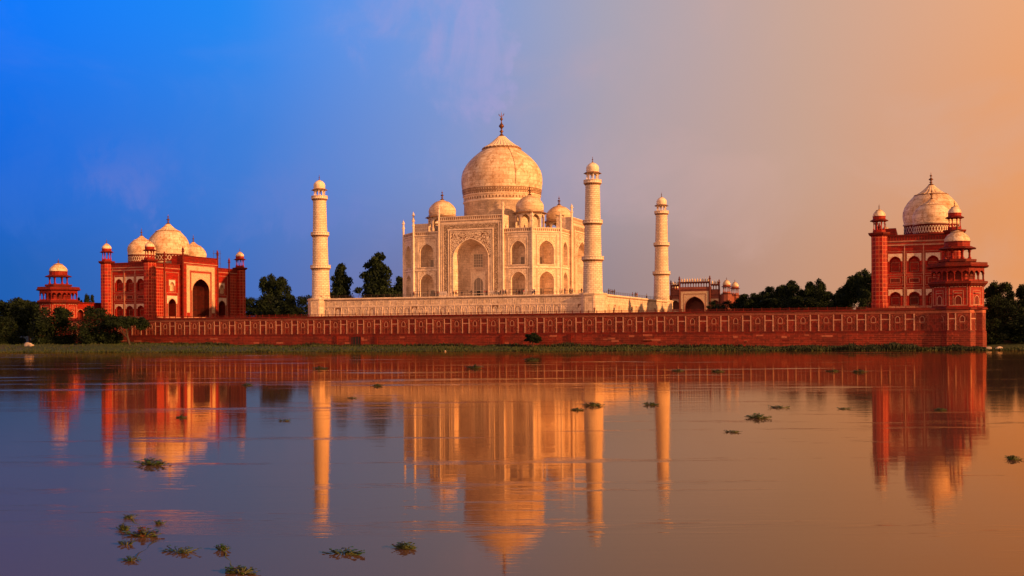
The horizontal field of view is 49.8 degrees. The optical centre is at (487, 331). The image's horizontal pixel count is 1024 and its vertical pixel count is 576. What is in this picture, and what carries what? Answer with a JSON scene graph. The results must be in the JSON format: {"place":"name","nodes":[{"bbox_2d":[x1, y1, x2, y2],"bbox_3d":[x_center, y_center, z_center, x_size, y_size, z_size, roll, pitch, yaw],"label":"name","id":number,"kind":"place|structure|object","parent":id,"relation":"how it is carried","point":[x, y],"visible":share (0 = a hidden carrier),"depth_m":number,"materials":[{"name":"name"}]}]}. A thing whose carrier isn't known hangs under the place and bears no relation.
{"place":"outdoors","nodes":[
{"label":"outdoors","id":0,"kind":"place"},
{"bbox_2d":[0,350,1023,575],"bbox_3d":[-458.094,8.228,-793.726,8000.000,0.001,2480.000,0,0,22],"label":"river water","id":1,"kind":"structure","parent":0,"point":[497,463],"depth_m":43.91,"materials":[{"name":"brown liquid"}]},
{"bbox_2d":[116,523,130,530],"bbox_3d":[-9.737,5.241,29.578,0.519,0.224,0.316,0,0,36],"label":"water plant","id":2,"kind":"object","parent":1,"relation":"on","point":[125,528],"visible":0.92,"depth_m":29.54,"materials":[{"name":"green plant"}]},
{"bbox_2d":[117,540,135,544],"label":"water plant","id":3,"kind":"object","parent":1,"relation":"on","point":[124,542],"visible":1,"depth_m":27.50,"materials":[{"name":"green plant"}]},
{"bbox_2d":[123,514,136,518],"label":"water plant","id":4,"kind":"object","parent":1,"relation":"on","point":[128,516],"visible":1,"depth_m":31.45,"materials":[{"name":"green plant"}]},
{"bbox_2d":[121,556,140,560],"bbox_3d":[-8.259,5.271,25.549,0.511,0.143,0.280,0,0,6],"label":"water plant","id":5,"kind":"object","parent":1,"relation":"on","point":[129,558],"visible":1,"depth_m":25.52,"materials":[{"name":"green plant"}]},
{"bbox_2d":[121,526,161,536],"bbox_3d":[-8.949,5.209,28.763,1.183,0.280,0.646,0,0,22],"label":"water plant","id":6,"kind":"object","parent":1,"relation":"on","point":[141,532],"visible":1,"depth_m":28.69,"materials":[{"name":"green plant"}]},
{"bbox_2d":[133,457,171,465],"bbox_3d":[-13.468,5.219,44.283,1.622,0.320,0.971,0,0,7],"label":"water plant","id":7,"kind":"object","parent":1,"relation":"on","point":[151,462],"visible":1,"depth_m":44.19,"materials":[{"name":"green plant"}]},
{"bbox_2d":[162,545,198,553],"bbox_3d":[-7.367,5.258,26.537,1.039,0.160,0.629,0,0,22],"label":"water plant","id":8,"kind":"object","parent":1,"relation":"on","point":[182,550],"visible":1,"depth_m":26.53,"materials":[{"name":"green plant"}]},
{"bbox_2d":[214,543,230,550],"bbox_3d":[-6.421,5.234,26.703,0.486,0.194,0.310,0,0,22],"label":"water plant","id":9,"kind":"object","parent":1,"relation":"on","point":[222,547],"visible":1,"depth_m":26.68,"materials":[{"name":"green plant"}]},
{"bbox_2d":[225,565,260,574],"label":"water plant","id":10,"kind":"object","parent":1,"relation":"on","point":[233,569],"visible":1,"depth_m":24.16,"materials":[{"name":"green plant"}]},
{"bbox_2d":[322,546,364,555],"bbox_3d":[-3.338,5.230,26.237,1.148,0.165,0.603,0,0,22],"label":"water plant","id":11,"kind":"object","parent":1,"relation":"on","point":[350,551],"visible":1,"depth_m":26.17,"materials":[{"name":"green plant"}]},
{"bbox_2d":[392,541,416,549],"bbox_3d":[-2.039,5.192,26.787,0.769,0.222,0.484,0,0,22],"label":"water plant","id":12,"kind":"object","parent":1,"relation":"on","point":[404,545],"visible":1,"depth_m":26.74,"materials":[{"name":"green plant"}]},
{"bbox_2d":[465,365,481,367],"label":"water plant","id":13,"kind":"object","parent":1,"relation":"on","point":[474,366],"visible":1,"depth_m":158.80,"materials":[{"name":"green plant"}]},
{"bbox_2d":[521,357,538,360],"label":"water plant","id":14,"kind":"object","parent":1,"relation":"on","point":[532,359],"visible":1,"depth_m":198.09,"materials":[{"name":"green plant"}]},
{"bbox_2d":[582,402,604,405],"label":"water plant","id":15,"kind":"object","parent":1,"relation":"on","point":[593,404],"visible":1,"depth_m":77.35,"materials":[{"name":"green plant"}]},
{"bbox_2d":[744,413,771,418],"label":"water plant","id":16,"kind":"object","parent":1,"relation":"on","point":[754,415],"visible":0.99,"depth_m":65.59,"materials":[{"name":"green plant"}]},
{"bbox_2d":[768,405,789,407],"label":"water plant","id":17,"kind":"object","parent":1,"relation":"on","point":[776,406],"visible":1,"depth_m":74.30,"materials":[{"name":"green plant"}]},
{"bbox_2d":[1004,455,1023,459],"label":"water plant","id":18,"kind":"object","parent":1,"relation":"on","point":[1011,457],"visible":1,"depth_m":44.09,"materials":[{"name":"green plant"}]},
{"bbox_2d":[0,336,1023,352],"bbox_3d":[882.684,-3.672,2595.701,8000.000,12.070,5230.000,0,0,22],"label":"ground","id":19,"kind":"structure","parent":0,"point":[1006,344],"depth_m":322.72,"materials":[{"name":"green plant"}]},
{"bbox_2d":[0,316,13,331],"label":"tree","id":20,"kind":"object","parent":19,"relation":"on","point":[8,319],"visible":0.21,"depth_m":379.14,"materials":[{"name":"green plant"}]},
{"bbox_2d":[0,321,26,344],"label":"tree","id":21,"kind":"object","parent":19,"relation":"on","point":[14,338],"visible":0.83,"depth_m":362.32,"materials":[{"name":"green plant"}]},
{"bbox_2d":[0,297,33,337],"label":"tree","id":22,"kind":"object","parent":19,"relation":"on","point":[5,307],"visible":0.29,"depth_m":412.61,"materials":[{"name":"green plant"}]},
{"bbox_2d":[9,301,39,342],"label":"tree","id":23,"kind":"object","parent":19,"relation":"on","point":[20,315],"visible":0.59,"depth_m":399.62,"materials":[{"name":"green plant"}]},
{"bbox_2d":[26,305,76,343],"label":"tree","id":24,"kind":"object","parent":19,"relation":"on","point":[46,328],"visible":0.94,"depth_m":358.10,"materials":[{"name":"green plant"}]},
{"bbox_2d":[36,261,80,335],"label":"pavilion tower","id":25,"kind":"structure","parent":19,"relation":"on","point":[58,294],"depth_m":380.05,"materials":[{"name":"stone"}]},
{"bbox_2d":[77,302,100,317],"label":"arcade wall","id":26,"kind":"structure","parent":25,"relation":"attached to","point":[81,306],"depth_m":401.05,"materials":[{"name":"red stone"}]},
{"bbox_2d":[84,293,94,302],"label":"tree","id":27,"kind":"object","parent":19,"relation":"on","point":[87,298],"visible":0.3,"depth_m":630.96,"materials":[{"name":"green plant"}]},
{"bbox_2d":[68,305,124,343],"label":"tree","id":28,"kind":"object","parent":19,"relation":"on","point":[97,334],"visible":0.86,"depth_m":350.46,"materials":[{"name":"green plant"}]},
{"bbox_2d":[105,315,151,344],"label":"tree","id":29,"kind":"object","parent":19,"relation":"on","point":[128,322],"visible":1,"depth_m":346.81,"materials":[{"name":"green plant"}]},
{"bbox_2d":[246,297,273,316],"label":"tree","id":30,"kind":"object","parent":19,"relation":"on","point":[252,305],"visible":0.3,"depth_m":549.04,"materials":[{"name":"green plant"}]},
{"bbox_2d":[258,273,291,311],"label":"tree","id":31,"kind":"object","parent":19,"relation":"on","point":[272,286],"visible":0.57,"depth_m":582.43,"materials":[{"name":"green plant"}]},
{"bbox_2d":[257,293,298,316],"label":"tree","id":32,"kind":"object","parent":19,"relation":"on","point":[275,308],"visible":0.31,"depth_m":547.01,"materials":[{"name":"green plant"}]},
{"bbox_2d":[279,294,311,316],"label":"tree","id":33,"kind":"object","parent":19,"relation":"on","point":[287,305],"visible":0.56,"depth_m":543.88,"materials":[{"name":"green plant"}]},
{"bbox_2d":[330,262,354,297],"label":"tree","id":34,"kind":"object","parent":19,"relation":"on","point":[341,282],"visible":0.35,"depth_m":545.92,"materials":[{"name":"green plant"}]},
{"bbox_2d":[352,252,400,297],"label":"tree","id":35,"kind":"object","parent":19,"relation":"on","point":[376,284],"visible":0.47,"depth_m":537.13,"materials":[{"name":"green plant"}]},
{"bbox_2d":[391,276,402,296],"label":"tree","id":36,"kind":"object","parent":19,"relation":"on","point":[398,287],"visible":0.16,"depth_m":557.19,"materials":[{"name":"green plant"}]},
{"bbox_2d":[59,305,982,347],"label":"riverfront terrace","id":37,"kind":"structure","parent":19,"relation":"on","point":[778,327],"depth_m":309.08,"materials":[{"name":"stone"}]},
{"bbox_2d":[98,216,246,318],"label":"sandstone hall","id":38,"kind":"structure","parent":37,"relation":"on","point":[167,269],"depth_m":413.13,"materials":[{"name":"red stone"}]},
{"bbox_2d":[350,336,360,345],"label":"door","id":39,"kind":"structure","parent":37,"relation":"in","point":[354,340],"depth_m":335.26,"materials":[{"name":"black"}]},
{"bbox_2d":[307,290,673,315],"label":"marble platform","id":40,"kind":"structure","parent":37,"relation":"on","point":[604,302],"depth_m":333.94,"materials":[{"name":"stone"}]},
{"bbox_2d":[310,177,330,297],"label":"minaret","id":41,"kind":"object","parent":40,"relation":"on","point":[320,267],"visible":1,"depth_m":350.54,"materials":[{"name":"stone"}]},
{"bbox_2d":[402,112,583,296],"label":"mausoleum","id":42,"kind":"structure","parent":40,"relation":"on","point":[496,236],"depth_m":357.30,"materials":[{"name":"white stone"}]},
{"bbox_2d":[581,156,603,292],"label":"minaret","id":43,"kind":"object","parent":40,"relation":"on","point":[592,259],"visible":0.99,"depth_m":317.34,"materials":[{"name":"stone"}]},
{"bbox_2d":[653,192,670,299],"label":"minaret","id":44,"kind":"object","parent":40,"relation":"on","point":[661,272],"visible":0.99,"depth_m":401.20,"materials":[{"name":"stone"}]},
{"bbox_2d":[866,175,965,308],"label":"sandstone hall","id":45,"kind":"structure","parent":37,"relation":"on","point":[900,271],"depth_m":304.74,"materials":[{"name":"red stone"}]},
{"bbox_2d":[524,333,541,346],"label":"tree","id":46,"kind":"object","parent":19,"relation":"on","point":[534,338],"visible":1,"depth_m":307.42,"materials":[{"name":"green plant"}]},
{"bbox_2d":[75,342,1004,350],"bbox_3d":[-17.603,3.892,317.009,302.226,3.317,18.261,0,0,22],"label":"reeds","id":47,"kind":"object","parent":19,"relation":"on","point":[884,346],"visible":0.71,"depth_m":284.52,"materials":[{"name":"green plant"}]},
{"bbox_2d":[669,276,739,311],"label":"gateway","id":48,"kind":"object","parent":19,"relation":"on","point":[688,297],"visible":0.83,"depth_m":703.90,"materials":[{"name":"stone"}]},
{"bbox_2d":[705,300,732,310],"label":"tree","id":49,"kind":"object","parent":19,"relation":"on","point":[728,303],"visible":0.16,"depth_m":587.77,"materials":[{"name":"green plant"}]},
{"bbox_2d":[730,294,750,310],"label":"tree","id":50,"kind":"object","parent":19,"relation":"on","point":[737,303],"visible":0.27,"depth_m":580.79,"materials":[{"name":"green plant"}]},
{"bbox_2d":[735,299,767,310],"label":"tree","id":51,"kind":"object","parent":19,"relation":"on","point":[746,302],"visible":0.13,"depth_m":564.96,"materials":[{"name":"green plant"}]},
{"bbox_2d":[749,291,780,310],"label":"tree","id":52,"kind":"object","parent":19,"relation":"on","point":[760,296],"visible":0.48,"depth_m":567.76,"materials":[{"name":"green plant"}]},
{"bbox_2d":[765,286,780,299],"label":"tree","id":53,"kind":"object","parent":19,"relation":"on","point":[768,289],"visible":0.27,"depth_m":576.55,"materials":[{"name":"green plant"}]},
{"bbox_2d":[759,298,802,310],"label":"tree","id":54,"kind":"object","parent":19,"relation":"on","point":[772,302],"visible":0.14,"depth_m":556.89,"materials":[{"name":"green plant"}]},
{"bbox_2d":[778,280,805,303],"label":"tree","id":55,"kind":"object","parent":19,"relation":"on","point":[790,289],"visible":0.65,"depth_m":561.52,"materials":[{"name":"green plant"}]},
{"bbox_2d":[785,296,828,309],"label":"tree","id":56,"kind":"object","parent":19,"relation":"on","point":[796,302],"visible":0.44,"depth_m":540.02,"materials":[{"name":"green plant"}]},
{"bbox_2d":[804,278,826,296],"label":"tree","id":57,"kind":"object","parent":19,"relation":"on","point":[810,287],"visible":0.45,"depth_m":549.47,"materials":[{"name":"green plant"}]},
{"bbox_2d":[806,290,832,308],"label":"tree","id":58,"kind":"object","parent":19,"relation":"on","point":[825,294],"visible":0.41,"depth_m":541.85,"materials":[{"name":"green plant"}]},
{"bbox_2d":[829,294,849,309],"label":"tree","id":59,"kind":"object","parent":19,"relation":"on","point":[833,298],"visible":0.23,"depth_m":492.95,"materials":[{"name":"green plant"}]},
{"bbox_2d":[834,275,860,306],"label":"tree","id":60,"kind":"object","parent":19,"relation":"on","point":[846,292],"visible":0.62,"depth_m":485.25,"materials":[{"name":"green plant"}]},
{"bbox_2d":[853,268,871,308],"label":"tree","id":61,"kind":"object","parent":19,"relation":"on","point":[862,280],"visible":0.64,"depth_m":473.78,"materials":[{"name":"green plant"}]},
{"bbox_2d":[927,227,988,346],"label":"pavilion tower","id":62,"kind":"structure","parent":19,"relation":"on","point":[958,293],"depth_m":273.14,"materials":[{"name":"stone"}]},
{"bbox_2d":[984,295,1005,330],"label":"tree","id":63,"kind":"object","parent":19,"relation":"on","point":[990,303],"visible":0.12,"depth_m":306.36,"materials":[{"name":"green plant"}]},
{"bbox_2d":[985,318,1009,344],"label":"tree","id":64,"kind":"object","parent":19,"relation":"on","point":[1000,333],"visible":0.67,"depth_m":276.88,"materials":[{"name":"green plant"}]},
{"bbox_2d":[984,280,1018,319],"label":"tree","id":65,"kind":"object","parent":19,"relation":"on","point":[996,288],"visible":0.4,"depth_m":314.47,"materials":[{"name":"green plant"}]},
{"bbox_2d":[991,297,1023,339],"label":"tree","id":66,"kind":"object","parent":19,"relation":"on","point":[1000,307],"visible":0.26,"depth_m":296.28,"materials":[{"name":"green plant"}]},
{"bbox_2d":[1001,310,1023,342],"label":"tree","id":67,"kind":"object","parent":19,"relation":"on","point":[1015,325],"visible":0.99,"depth_m":276.09,"materials":[{"name":"green plant"}]},
{"bbox_2d":[1015,284,1023,300],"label":"tree","id":68,"kind":"object","parent":19,"relation":"on","point":[1019,293],"visible":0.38,"depth_m":317.23,"materials":[{"name":"green plant"}]},
{"bbox_2d":[0,0,1023,316],"label":"sky","id":69,"kind":"structure","parent":0,"point":[772,134],"materials":[{"name":"blue"}]}
]}

